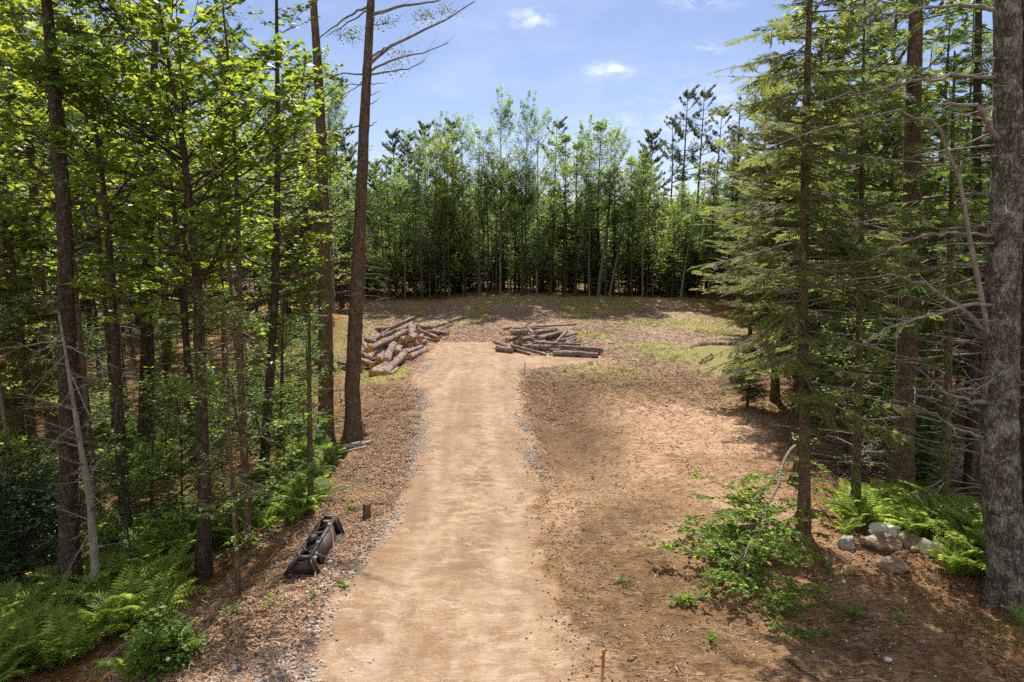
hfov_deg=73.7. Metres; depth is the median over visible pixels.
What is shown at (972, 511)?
maple sapling
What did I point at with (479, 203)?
pine tree
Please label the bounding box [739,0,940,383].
pine tree
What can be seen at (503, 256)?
hemlock tree
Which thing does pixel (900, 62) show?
pine tree
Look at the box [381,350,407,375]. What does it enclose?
log
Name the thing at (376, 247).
aspen tree
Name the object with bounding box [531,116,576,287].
pine tree
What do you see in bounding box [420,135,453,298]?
slender hardwood
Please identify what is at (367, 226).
maple tree
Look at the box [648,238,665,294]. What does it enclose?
young fir
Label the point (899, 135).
slender hardwood
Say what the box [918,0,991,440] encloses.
slender conifer
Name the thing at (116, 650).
fallen branch
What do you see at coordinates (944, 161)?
pine tree
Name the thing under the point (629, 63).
sky
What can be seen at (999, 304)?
pine tree
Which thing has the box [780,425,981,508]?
brush heap
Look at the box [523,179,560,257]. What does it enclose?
maple tree
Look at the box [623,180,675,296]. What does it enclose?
maple tree
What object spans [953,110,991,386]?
slender conifer
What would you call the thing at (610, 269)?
spruce tree
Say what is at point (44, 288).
pine tree
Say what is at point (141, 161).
pine tree
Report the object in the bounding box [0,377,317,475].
shrub
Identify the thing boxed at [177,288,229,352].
young beech
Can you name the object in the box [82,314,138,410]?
young beech
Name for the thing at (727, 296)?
spruce tree
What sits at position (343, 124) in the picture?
aspen tree
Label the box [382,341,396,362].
log
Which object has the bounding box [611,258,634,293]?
young beech
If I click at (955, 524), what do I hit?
fern bed
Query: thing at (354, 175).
pine tree
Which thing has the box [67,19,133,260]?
aspen tree
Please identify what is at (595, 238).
hemlock tree
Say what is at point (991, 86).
pine tree
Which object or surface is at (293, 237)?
slender conifer
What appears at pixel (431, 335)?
log
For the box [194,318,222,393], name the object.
young fir
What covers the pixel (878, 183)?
hardwood tree
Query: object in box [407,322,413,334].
log
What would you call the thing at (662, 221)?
spruce tree
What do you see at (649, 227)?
hemlock tree
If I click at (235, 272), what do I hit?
slender conifer
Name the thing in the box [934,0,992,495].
slender conifer
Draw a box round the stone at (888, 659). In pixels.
[883,656,892,661]
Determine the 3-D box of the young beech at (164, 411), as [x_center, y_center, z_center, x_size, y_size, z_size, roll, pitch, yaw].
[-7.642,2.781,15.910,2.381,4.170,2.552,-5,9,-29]
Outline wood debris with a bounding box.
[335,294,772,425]
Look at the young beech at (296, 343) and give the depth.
27.41 m
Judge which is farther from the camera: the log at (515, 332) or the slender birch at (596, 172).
the slender birch at (596, 172)
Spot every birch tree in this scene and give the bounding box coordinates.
[180,0,350,475]
[510,164,535,295]
[538,191,571,293]
[567,184,599,295]
[595,165,623,295]
[604,199,639,296]
[671,211,704,299]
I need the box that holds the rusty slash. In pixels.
[822,450,935,481]
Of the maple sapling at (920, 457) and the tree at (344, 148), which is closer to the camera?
the maple sapling at (920, 457)
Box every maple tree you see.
[0,0,181,483]
[0,0,233,548]
[0,0,323,583]
[0,220,32,335]
[0,251,19,429]
[18,122,55,299]
[55,1,306,468]
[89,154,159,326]
[166,103,297,378]
[166,195,220,290]
[194,177,250,308]
[241,158,264,303]
[242,173,271,316]
[245,202,269,291]
[249,173,307,287]
[256,187,310,313]
[288,134,365,285]
[333,228,347,279]
[352,207,377,263]
[367,154,414,296]
[380,183,423,298]
[384,213,419,293]
[399,206,425,278]
[423,192,464,294]
[425,180,460,293]
[445,201,486,295]
[461,189,504,291]
[489,188,534,291]
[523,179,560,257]
[528,198,559,291]
[532,131,590,291]
[533,214,568,294]
[540,187,567,259]
[550,137,603,295]
[560,216,594,282]
[563,115,640,293]
[601,153,657,295]
[618,194,652,290]
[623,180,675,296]
[654,203,695,297]
[656,181,699,293]
[673,198,702,288]
[686,204,729,296]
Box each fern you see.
[86,637,155,681]
[138,616,200,659]
[172,550,194,576]
[831,511,864,534]
[1002,600,1023,625]
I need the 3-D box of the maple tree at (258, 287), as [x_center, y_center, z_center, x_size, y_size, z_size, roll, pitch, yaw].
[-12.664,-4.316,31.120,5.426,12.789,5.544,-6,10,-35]
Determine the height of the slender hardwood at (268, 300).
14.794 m
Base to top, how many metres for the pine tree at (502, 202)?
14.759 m
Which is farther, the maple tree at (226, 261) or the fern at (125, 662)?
the maple tree at (226, 261)
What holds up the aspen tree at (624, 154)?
on the ground at (724, 657)
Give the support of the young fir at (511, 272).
on the ground at (724, 657)
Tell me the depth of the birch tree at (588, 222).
66.00 m
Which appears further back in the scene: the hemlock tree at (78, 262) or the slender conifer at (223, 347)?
the hemlock tree at (78, 262)
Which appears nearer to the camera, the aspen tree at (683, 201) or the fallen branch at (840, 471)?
the fallen branch at (840, 471)
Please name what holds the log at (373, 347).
on the log at (382, 348)
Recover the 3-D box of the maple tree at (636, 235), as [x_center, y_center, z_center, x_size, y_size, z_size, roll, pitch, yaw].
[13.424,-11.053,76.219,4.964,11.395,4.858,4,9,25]
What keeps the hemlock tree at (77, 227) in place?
on the ground at (724, 657)
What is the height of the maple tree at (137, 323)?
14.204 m
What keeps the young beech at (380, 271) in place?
on the ground at (724, 657)
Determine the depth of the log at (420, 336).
40.65 m
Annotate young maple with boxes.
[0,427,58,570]
[131,337,183,402]
[170,301,192,343]
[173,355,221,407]
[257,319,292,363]
[261,313,293,362]
[374,252,409,299]
[390,256,420,292]
[542,259,562,292]
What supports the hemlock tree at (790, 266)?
on the ground at (724, 657)
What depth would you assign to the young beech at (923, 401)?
16.53 m
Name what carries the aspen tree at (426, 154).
on the ground at (724, 657)
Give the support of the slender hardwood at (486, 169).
on the ground at (724, 657)
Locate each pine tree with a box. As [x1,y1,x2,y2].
[0,0,127,443]
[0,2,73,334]
[0,11,69,188]
[6,81,93,323]
[124,89,179,280]
[166,21,282,337]
[187,89,254,330]
[252,64,333,329]
[256,104,294,271]
[268,124,344,303]
[282,0,377,445]
[300,0,474,444]
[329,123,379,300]
[342,160,367,227]
[354,161,395,288]
[366,160,396,245]
[371,129,422,239]
[383,130,433,267]
[399,119,443,238]
[425,118,477,233]
[470,169,499,282]
[486,166,528,254]
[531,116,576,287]
[586,183,610,242]
[596,184,622,265]
[624,127,674,286]
[627,147,660,288]
[658,84,707,285]
[659,118,691,238]
[671,83,721,250]
[689,104,741,288]
[705,125,746,286]
[729,77,781,314]
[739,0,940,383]
[765,0,1023,617]
[776,0,992,491]
[825,47,948,215]
[927,66,992,155]
[929,126,982,303]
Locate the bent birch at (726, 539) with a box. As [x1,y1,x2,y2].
[644,444,859,641]
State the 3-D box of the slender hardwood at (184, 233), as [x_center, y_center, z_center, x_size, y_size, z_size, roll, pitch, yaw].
[-10.548,-2.638,22.727,2.763,13.033,3.294,5,10,32]
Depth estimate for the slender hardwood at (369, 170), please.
66.78 m
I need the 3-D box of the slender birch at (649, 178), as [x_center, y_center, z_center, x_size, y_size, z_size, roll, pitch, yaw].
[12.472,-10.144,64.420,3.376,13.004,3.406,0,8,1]
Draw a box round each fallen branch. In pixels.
[99,617,142,664]
[148,491,178,507]
[785,658,821,681]
[811,453,878,467]
[836,457,850,479]
[917,464,980,490]
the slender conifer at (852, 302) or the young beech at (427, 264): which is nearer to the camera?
the slender conifer at (852, 302)
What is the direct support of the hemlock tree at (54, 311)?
on the ground at (724, 657)
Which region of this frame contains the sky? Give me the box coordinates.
[0,0,992,241]
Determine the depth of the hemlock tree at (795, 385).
24.12 m
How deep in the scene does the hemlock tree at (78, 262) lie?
54.80 m
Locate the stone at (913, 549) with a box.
[909,546,919,552]
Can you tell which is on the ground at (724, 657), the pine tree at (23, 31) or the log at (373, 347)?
the pine tree at (23, 31)
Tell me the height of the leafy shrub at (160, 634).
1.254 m
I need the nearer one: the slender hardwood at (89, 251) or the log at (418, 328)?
the slender hardwood at (89, 251)
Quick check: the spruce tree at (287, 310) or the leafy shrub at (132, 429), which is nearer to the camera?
the leafy shrub at (132, 429)
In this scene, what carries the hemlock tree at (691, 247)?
on the ground at (724, 657)
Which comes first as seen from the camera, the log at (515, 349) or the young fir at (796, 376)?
the young fir at (796, 376)
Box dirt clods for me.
[499,366,1022,681]
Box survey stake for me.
[601,649,604,681]
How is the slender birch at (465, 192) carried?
on the ground at (724, 657)
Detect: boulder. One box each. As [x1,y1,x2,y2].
[837,535,855,549]
[859,532,902,551]
[868,521,901,537]
[875,556,910,572]
[896,531,921,549]
[916,538,943,554]
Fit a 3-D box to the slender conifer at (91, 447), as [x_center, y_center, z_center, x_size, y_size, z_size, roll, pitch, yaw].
[-10.494,-0.997,16.695,2.237,11.470,2.348,0,8,-3]
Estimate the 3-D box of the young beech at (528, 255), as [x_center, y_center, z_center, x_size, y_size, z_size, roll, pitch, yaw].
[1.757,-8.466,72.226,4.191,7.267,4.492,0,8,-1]
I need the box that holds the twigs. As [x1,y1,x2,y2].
[260,319,1023,681]
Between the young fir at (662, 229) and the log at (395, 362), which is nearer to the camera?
the log at (395, 362)
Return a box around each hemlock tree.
[0,76,132,469]
[0,154,84,393]
[0,203,14,377]
[0,219,56,364]
[34,147,127,347]
[53,164,94,255]
[74,204,92,320]
[115,139,169,319]
[155,186,214,330]
[258,126,338,318]
[334,197,366,286]
[364,232,378,294]
[366,228,388,289]
[380,215,410,294]
[399,186,433,283]
[436,154,477,293]
[441,191,474,291]
[476,210,509,286]
[480,218,513,290]
[485,186,520,288]
[541,235,560,287]
[542,184,584,294]
[574,194,604,291]
[580,182,608,284]
[627,196,656,288]
[633,223,658,294]
[638,211,664,293]
[643,201,656,289]
[655,225,681,295]
[666,184,702,279]
[676,198,702,291]
[680,0,972,537]
[687,165,727,300]
[689,161,733,293]
[690,68,869,401]
[701,179,773,334]
[719,346,784,408]
[726,159,850,412]
[736,106,851,311]
[738,104,797,303]
[740,0,982,521]
[754,166,835,267]
[756,171,844,335]
[813,261,942,450]
[816,165,956,439]
[865,9,990,405]
[880,136,961,295]
[919,157,990,404]
[926,110,991,344]
[935,156,989,318]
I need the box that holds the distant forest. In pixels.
[46,179,766,279]
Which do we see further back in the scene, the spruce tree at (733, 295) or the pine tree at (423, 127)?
the pine tree at (423, 127)
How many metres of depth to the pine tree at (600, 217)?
83.39 m
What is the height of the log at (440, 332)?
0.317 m
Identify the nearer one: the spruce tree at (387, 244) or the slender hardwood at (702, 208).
the slender hardwood at (702, 208)
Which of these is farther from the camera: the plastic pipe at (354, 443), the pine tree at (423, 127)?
the pine tree at (423, 127)
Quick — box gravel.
[164,354,549,681]
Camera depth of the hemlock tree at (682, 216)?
77.27 m
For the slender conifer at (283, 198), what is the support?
on the ground at (724, 657)
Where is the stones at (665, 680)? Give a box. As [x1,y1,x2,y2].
[337,366,998,681]
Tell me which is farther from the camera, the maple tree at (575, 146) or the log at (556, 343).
the maple tree at (575, 146)
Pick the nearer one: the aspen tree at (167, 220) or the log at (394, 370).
the log at (394, 370)
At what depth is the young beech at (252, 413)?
17.30 m
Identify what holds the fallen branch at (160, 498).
on the ground at (724, 657)
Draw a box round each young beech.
[53,312,106,388]
[58,366,237,531]
[79,442,180,573]
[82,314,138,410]
[127,296,177,354]
[130,396,196,501]
[131,377,235,527]
[137,316,183,383]
[157,362,306,520]
[176,291,219,346]
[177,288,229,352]
[184,390,254,485]
[192,370,326,476]
[212,340,313,450]
[251,382,306,457]
[276,310,342,404]
[276,316,306,372]
[278,334,317,398]
[343,259,364,293]
[368,252,391,295]
[369,251,393,293]
[402,231,440,298]
[405,244,427,293]
[414,237,443,295]
[450,237,485,286]
[465,228,498,288]
[498,236,528,281]
[511,230,545,290]
[511,233,548,291]
[523,247,553,287]
[567,239,593,291]
[579,239,604,292]
[604,249,633,289]
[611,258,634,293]
[617,237,646,286]
[620,253,643,289]
[638,238,678,292]
[654,245,683,285]
[664,239,695,292]
[689,234,725,294]
[700,230,731,293]
[764,320,824,392]
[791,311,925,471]
[862,377,953,483]
[879,332,966,445]
[887,321,958,405]
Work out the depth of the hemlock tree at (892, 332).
19.46 m
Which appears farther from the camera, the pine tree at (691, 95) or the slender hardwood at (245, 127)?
the pine tree at (691, 95)
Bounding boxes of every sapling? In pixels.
[157,289,308,595]
[215,280,336,464]
[261,256,344,515]
[883,403,958,487]
[963,485,1023,529]
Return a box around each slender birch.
[0,112,41,508]
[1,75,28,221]
[85,143,141,374]
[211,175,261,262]
[231,65,316,378]
[349,185,376,299]
[386,175,416,300]
[449,174,477,294]
[475,177,500,292]
[491,157,518,292]
[495,166,521,294]
[577,167,606,297]
[628,164,661,296]
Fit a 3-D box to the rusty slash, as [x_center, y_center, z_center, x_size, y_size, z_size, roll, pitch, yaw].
[9.639,3.410,18.022,3.066,0.734,3.433,0,8,0]
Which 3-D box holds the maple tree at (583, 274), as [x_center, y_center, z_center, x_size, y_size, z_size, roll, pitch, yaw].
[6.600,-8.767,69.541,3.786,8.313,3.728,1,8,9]
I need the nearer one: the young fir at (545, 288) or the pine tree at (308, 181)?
the pine tree at (308, 181)
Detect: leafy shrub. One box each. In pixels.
[0,430,85,586]
[9,447,105,545]
[92,408,137,450]
[120,601,213,681]
[298,335,342,368]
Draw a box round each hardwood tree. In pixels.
[0,19,89,452]
[782,85,902,357]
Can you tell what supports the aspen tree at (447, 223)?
on the ground at (724, 657)
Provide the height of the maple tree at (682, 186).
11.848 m
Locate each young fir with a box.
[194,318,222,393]
[227,300,276,420]
[260,310,279,357]
[277,361,306,430]
[364,238,388,297]
[393,240,418,295]
[417,230,439,292]
[425,253,439,291]
[426,239,447,291]
[442,278,467,291]
[459,236,486,290]
[471,227,493,291]
[486,244,503,289]
[505,244,520,287]
[531,236,552,290]
[552,250,561,290]
[557,227,587,291]
[593,254,607,291]
[602,256,617,293]
[616,237,641,293]
[626,253,641,292]
[643,225,665,291]
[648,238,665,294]
[654,244,680,297]
[660,231,681,291]
[683,244,699,293]
[774,295,838,420]
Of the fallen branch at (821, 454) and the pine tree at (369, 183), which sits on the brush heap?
the fallen branch at (821, 454)
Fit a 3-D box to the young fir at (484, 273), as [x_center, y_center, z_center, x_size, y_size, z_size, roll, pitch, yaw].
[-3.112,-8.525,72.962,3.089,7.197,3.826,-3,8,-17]
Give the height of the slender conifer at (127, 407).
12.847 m
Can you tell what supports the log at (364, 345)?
on the ground at (724, 657)
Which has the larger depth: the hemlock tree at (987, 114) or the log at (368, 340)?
the log at (368, 340)
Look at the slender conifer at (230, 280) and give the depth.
17.34 m
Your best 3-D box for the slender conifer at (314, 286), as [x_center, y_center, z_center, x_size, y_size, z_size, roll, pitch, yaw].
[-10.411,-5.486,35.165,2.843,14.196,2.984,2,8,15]
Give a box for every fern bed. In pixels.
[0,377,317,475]
[0,495,219,681]
[194,429,349,548]
[817,477,985,578]
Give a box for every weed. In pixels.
[218,599,242,617]
[258,592,286,606]
[310,590,322,597]
[335,577,352,588]
[344,500,356,509]
[613,572,629,583]
[704,628,724,647]
[742,413,753,421]
[818,628,830,636]
[839,601,870,616]
[889,607,917,623]
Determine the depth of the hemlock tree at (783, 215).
43.47 m
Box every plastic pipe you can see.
[317,446,366,457]
[320,441,360,449]
[321,441,371,452]
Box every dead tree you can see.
[0,311,153,607]
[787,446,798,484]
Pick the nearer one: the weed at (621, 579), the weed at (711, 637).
the weed at (711, 637)
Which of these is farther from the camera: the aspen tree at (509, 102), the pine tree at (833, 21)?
the aspen tree at (509, 102)
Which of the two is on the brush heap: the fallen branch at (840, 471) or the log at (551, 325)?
the fallen branch at (840, 471)
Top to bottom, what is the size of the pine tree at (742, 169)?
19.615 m
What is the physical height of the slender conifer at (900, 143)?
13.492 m
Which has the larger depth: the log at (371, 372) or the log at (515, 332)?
the log at (515, 332)
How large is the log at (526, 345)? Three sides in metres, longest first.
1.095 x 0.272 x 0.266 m
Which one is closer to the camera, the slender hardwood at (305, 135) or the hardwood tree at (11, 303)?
the hardwood tree at (11, 303)
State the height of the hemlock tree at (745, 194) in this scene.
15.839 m
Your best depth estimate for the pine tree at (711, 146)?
77.09 m
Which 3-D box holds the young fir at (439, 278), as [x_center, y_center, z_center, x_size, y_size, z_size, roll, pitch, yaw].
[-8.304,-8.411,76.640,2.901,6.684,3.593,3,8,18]
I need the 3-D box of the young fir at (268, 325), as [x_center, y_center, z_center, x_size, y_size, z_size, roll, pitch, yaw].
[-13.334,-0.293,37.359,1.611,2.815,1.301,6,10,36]
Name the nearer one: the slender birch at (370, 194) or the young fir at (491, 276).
the slender birch at (370, 194)
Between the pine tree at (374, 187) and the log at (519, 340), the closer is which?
the log at (519, 340)
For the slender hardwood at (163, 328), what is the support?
on the ground at (724, 657)
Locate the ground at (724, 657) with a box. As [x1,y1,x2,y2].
[0,249,1023,681]
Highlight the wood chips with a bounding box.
[102,401,421,681]
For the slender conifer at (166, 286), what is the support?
on the ground at (724, 657)
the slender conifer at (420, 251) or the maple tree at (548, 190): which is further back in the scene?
the maple tree at (548, 190)
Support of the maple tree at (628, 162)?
on the ground at (724, 657)
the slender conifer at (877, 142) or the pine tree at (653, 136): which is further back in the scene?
the pine tree at (653, 136)
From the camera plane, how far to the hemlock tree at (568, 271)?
67.59 m
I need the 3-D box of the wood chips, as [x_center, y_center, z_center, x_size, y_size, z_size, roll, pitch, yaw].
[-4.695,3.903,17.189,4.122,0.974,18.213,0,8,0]
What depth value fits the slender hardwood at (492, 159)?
64.75 m
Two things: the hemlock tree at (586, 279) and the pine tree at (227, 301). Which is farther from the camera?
the hemlock tree at (586, 279)
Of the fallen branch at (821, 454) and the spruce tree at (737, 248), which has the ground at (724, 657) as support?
the spruce tree at (737, 248)
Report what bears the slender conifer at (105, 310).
on the ground at (724, 657)
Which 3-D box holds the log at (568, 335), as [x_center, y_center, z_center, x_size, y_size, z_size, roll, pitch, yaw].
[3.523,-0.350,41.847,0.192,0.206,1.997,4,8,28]
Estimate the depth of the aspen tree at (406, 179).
69.44 m
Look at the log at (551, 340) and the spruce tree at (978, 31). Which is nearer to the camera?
the spruce tree at (978, 31)
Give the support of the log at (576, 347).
on the log at (595, 351)
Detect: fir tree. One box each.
[844,50,991,516]
[1019,0,1023,507]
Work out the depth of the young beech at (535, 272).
69.74 m
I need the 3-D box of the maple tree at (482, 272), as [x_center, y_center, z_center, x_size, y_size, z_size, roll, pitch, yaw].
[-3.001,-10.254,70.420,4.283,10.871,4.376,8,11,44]
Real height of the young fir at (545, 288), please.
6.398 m
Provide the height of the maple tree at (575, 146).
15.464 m
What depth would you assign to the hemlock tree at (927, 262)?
37.12 m
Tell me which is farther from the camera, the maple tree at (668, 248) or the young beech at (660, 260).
the young beech at (660, 260)
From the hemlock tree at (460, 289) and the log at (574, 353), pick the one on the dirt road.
the log at (574, 353)
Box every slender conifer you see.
[0,157,38,388]
[12,58,140,511]
[41,0,144,466]
[68,72,158,433]
[78,109,138,395]
[79,121,129,360]
[155,148,192,350]
[171,191,193,347]
[174,98,258,461]
[185,79,285,488]
[191,1,303,551]
[203,61,265,385]
[209,151,254,388]
[258,130,299,339]
[283,137,311,321]
[284,90,338,362]
[372,174,395,300]
[403,154,426,297]
[412,161,433,299]
[467,158,492,295]
[532,191,544,292]
[645,189,662,297]
[812,105,852,385]
[836,2,900,414]
[838,15,900,358]
[875,77,927,291]
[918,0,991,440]
[921,26,956,265]
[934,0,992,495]
[944,128,985,375]
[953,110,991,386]
[954,92,991,394]
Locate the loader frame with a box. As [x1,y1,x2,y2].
[283,515,344,577]
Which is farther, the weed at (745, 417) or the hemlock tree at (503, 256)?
the hemlock tree at (503, 256)
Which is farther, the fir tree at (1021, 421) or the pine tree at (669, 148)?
the pine tree at (669, 148)
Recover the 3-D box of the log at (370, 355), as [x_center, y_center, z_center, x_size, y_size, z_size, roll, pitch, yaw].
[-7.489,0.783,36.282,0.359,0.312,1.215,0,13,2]
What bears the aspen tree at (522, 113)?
on the ground at (724, 657)
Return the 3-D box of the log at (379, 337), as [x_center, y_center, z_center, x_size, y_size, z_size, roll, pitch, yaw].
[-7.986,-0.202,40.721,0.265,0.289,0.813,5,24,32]
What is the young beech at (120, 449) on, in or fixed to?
on the ground at (724, 657)
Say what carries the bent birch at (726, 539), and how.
on the ground at (724, 657)
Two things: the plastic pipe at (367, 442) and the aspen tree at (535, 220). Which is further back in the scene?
the aspen tree at (535, 220)
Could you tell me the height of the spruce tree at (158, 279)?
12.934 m
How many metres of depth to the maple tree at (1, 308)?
29.08 m
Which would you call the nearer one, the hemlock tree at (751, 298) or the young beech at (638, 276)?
the hemlock tree at (751, 298)
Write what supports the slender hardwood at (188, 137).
on the ground at (724, 657)
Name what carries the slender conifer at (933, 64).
on the ground at (724, 657)
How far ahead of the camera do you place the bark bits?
12.86 m
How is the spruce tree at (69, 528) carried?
on the ground at (724, 657)
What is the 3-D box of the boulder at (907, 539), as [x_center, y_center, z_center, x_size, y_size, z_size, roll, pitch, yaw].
[8.097,4.097,13.946,0.525,0.423,0.637,-7,11,-41]
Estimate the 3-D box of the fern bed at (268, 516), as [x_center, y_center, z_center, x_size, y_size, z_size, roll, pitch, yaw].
[-5.789,3.666,18.779,3.583,1.214,7.974,0,8,0]
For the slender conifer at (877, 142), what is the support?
on the ground at (724, 657)
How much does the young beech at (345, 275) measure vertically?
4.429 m
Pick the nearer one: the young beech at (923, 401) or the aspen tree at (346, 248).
the young beech at (923, 401)
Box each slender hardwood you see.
[28,29,109,385]
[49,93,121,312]
[106,111,144,359]
[109,65,175,375]
[114,15,187,368]
[148,64,203,246]
[149,57,228,415]
[201,102,247,341]
[216,78,263,316]
[221,122,255,340]
[252,114,284,317]
[270,59,334,318]
[291,44,348,247]
[327,149,344,301]
[334,172,343,300]
[346,139,378,297]
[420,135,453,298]
[428,134,461,299]
[467,122,498,294]
[476,151,508,294]
[504,145,535,263]
[548,161,578,296]
[595,127,627,296]
[602,177,627,294]
[609,163,636,296]
[622,151,651,297]
[691,155,720,297]
[876,65,926,292]
[956,22,991,272]
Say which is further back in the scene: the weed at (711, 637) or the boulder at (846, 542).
the boulder at (846, 542)
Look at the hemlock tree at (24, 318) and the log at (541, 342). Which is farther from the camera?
the log at (541, 342)
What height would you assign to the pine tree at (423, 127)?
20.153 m
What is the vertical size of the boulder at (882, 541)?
0.476 m
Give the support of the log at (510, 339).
on the ground at (724, 657)
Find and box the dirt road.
[266,339,612,681]
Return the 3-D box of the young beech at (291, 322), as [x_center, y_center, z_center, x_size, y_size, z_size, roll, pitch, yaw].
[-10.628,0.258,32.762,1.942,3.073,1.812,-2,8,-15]
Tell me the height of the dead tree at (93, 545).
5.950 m
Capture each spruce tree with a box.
[0,0,185,602]
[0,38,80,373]
[66,5,218,448]
[74,83,166,353]
[86,191,158,331]
[128,155,159,296]
[241,88,300,324]
[327,126,375,307]
[381,210,396,291]
[451,189,489,290]
[505,205,528,289]
[577,200,603,295]
[593,198,629,296]
[608,193,624,249]
[651,197,667,255]
[671,200,699,296]
[701,129,742,298]
[702,94,755,309]
[712,160,753,298]
[727,178,753,314]
[783,73,934,436]
[883,0,992,494]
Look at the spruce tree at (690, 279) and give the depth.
66.41 m
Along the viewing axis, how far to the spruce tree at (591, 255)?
67.29 m
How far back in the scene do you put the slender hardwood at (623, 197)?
65.05 m
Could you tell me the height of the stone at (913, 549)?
0.158 m
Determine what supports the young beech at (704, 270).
on the ground at (724, 657)
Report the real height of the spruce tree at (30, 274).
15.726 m
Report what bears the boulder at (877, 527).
on the ground at (724, 657)
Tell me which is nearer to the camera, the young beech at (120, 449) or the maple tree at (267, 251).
the young beech at (120, 449)
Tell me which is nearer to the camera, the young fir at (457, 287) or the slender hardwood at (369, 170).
the slender hardwood at (369, 170)
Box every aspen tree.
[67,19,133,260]
[113,102,177,341]
[143,35,211,249]
[157,132,200,309]
[292,98,348,252]
[299,61,355,313]
[337,183,354,297]
[366,190,391,298]
[385,125,438,295]
[403,196,439,295]
[408,142,450,297]
[415,108,459,294]
[422,130,470,296]
[436,109,489,292]
[450,122,504,293]
[478,84,520,293]
[498,155,540,276]
[501,88,549,292]
[510,106,561,294]
[526,176,554,288]
[568,113,604,291]
[587,122,640,272]
[611,180,653,292]
[671,188,703,295]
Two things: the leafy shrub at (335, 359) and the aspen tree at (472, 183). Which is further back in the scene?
the aspen tree at (472, 183)
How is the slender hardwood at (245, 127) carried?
on the ground at (724, 657)
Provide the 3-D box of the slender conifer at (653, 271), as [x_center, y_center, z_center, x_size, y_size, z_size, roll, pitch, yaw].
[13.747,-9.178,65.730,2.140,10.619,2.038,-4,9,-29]
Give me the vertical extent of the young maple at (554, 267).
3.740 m
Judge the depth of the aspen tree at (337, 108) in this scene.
47.60 m
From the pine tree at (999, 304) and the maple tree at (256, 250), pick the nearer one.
the pine tree at (999, 304)
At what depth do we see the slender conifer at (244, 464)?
14.45 m
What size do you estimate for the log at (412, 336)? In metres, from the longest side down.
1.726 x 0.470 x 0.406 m
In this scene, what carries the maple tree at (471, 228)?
on the ground at (724, 657)
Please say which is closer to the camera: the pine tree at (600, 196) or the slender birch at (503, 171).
the slender birch at (503, 171)
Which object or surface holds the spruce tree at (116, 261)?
on the ground at (724, 657)
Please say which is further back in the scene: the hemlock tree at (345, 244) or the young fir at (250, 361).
the hemlock tree at (345, 244)
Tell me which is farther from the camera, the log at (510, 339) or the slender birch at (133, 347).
the log at (510, 339)
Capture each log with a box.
[337,360,363,371]
[361,358,374,368]
[362,341,367,350]
[364,337,377,343]
[365,352,375,359]
[367,329,407,351]
[368,361,388,375]
[373,333,382,339]
[374,361,400,375]
[375,326,387,330]
[375,349,385,363]
[377,344,389,352]
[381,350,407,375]
[382,328,397,337]
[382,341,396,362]
[387,316,415,330]
[389,367,399,374]
[394,344,402,354]
[398,321,413,330]
[399,335,405,341]
[400,341,408,348]
[405,344,423,353]
[406,332,417,341]
[406,348,426,359]
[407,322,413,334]
[408,340,417,346]
[413,339,426,346]
[416,323,420,331]
[417,333,423,339]
[420,325,432,329]
[421,329,440,340]
[426,329,449,335]
[493,340,530,354]
[495,345,513,352]
[504,335,519,342]
[510,329,527,335]
[510,344,546,355]
[513,341,530,345]
[514,327,556,329]
[516,336,526,343]
[520,324,576,326]
[521,336,535,341]
[522,342,533,347]
[530,344,565,349]
[533,328,556,334]
[534,340,549,344]
[537,329,565,340]
[544,342,580,345]
[546,339,563,342]
[549,349,603,352]
[553,350,597,357]
[554,330,567,342]
[559,335,575,342]
[560,345,602,350]
[563,333,576,337]
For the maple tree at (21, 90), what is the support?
on the ground at (724, 657)
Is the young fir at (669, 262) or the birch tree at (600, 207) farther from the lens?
the young fir at (669, 262)
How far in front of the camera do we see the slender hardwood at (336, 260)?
65.97 m
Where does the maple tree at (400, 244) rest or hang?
on the ground at (724, 657)
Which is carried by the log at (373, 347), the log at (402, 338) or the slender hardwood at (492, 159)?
the log at (402, 338)
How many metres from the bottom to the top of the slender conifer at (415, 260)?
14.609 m
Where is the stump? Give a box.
[362,502,371,518]
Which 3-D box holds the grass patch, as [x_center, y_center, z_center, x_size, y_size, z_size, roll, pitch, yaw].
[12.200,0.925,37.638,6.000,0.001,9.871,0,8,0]
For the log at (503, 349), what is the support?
on the dirt road
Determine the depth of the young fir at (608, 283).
70.83 m
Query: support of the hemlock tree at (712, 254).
on the ground at (724, 657)
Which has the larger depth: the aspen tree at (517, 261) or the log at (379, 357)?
the aspen tree at (517, 261)
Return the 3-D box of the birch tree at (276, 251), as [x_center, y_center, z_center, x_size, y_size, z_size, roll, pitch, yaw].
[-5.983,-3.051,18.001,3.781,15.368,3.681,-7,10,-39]
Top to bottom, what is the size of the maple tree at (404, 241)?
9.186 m
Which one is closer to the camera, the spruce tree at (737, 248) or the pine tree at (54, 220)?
the pine tree at (54, 220)
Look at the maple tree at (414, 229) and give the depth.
75.18 m
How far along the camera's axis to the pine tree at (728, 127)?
75.65 m
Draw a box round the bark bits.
[523,374,1023,681]
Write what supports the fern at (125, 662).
on the ground at (724, 657)
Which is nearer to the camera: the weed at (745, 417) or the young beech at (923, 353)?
the young beech at (923, 353)
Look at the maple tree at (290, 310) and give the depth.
55.36 m
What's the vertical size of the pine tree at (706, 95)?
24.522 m
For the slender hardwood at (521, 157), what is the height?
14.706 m

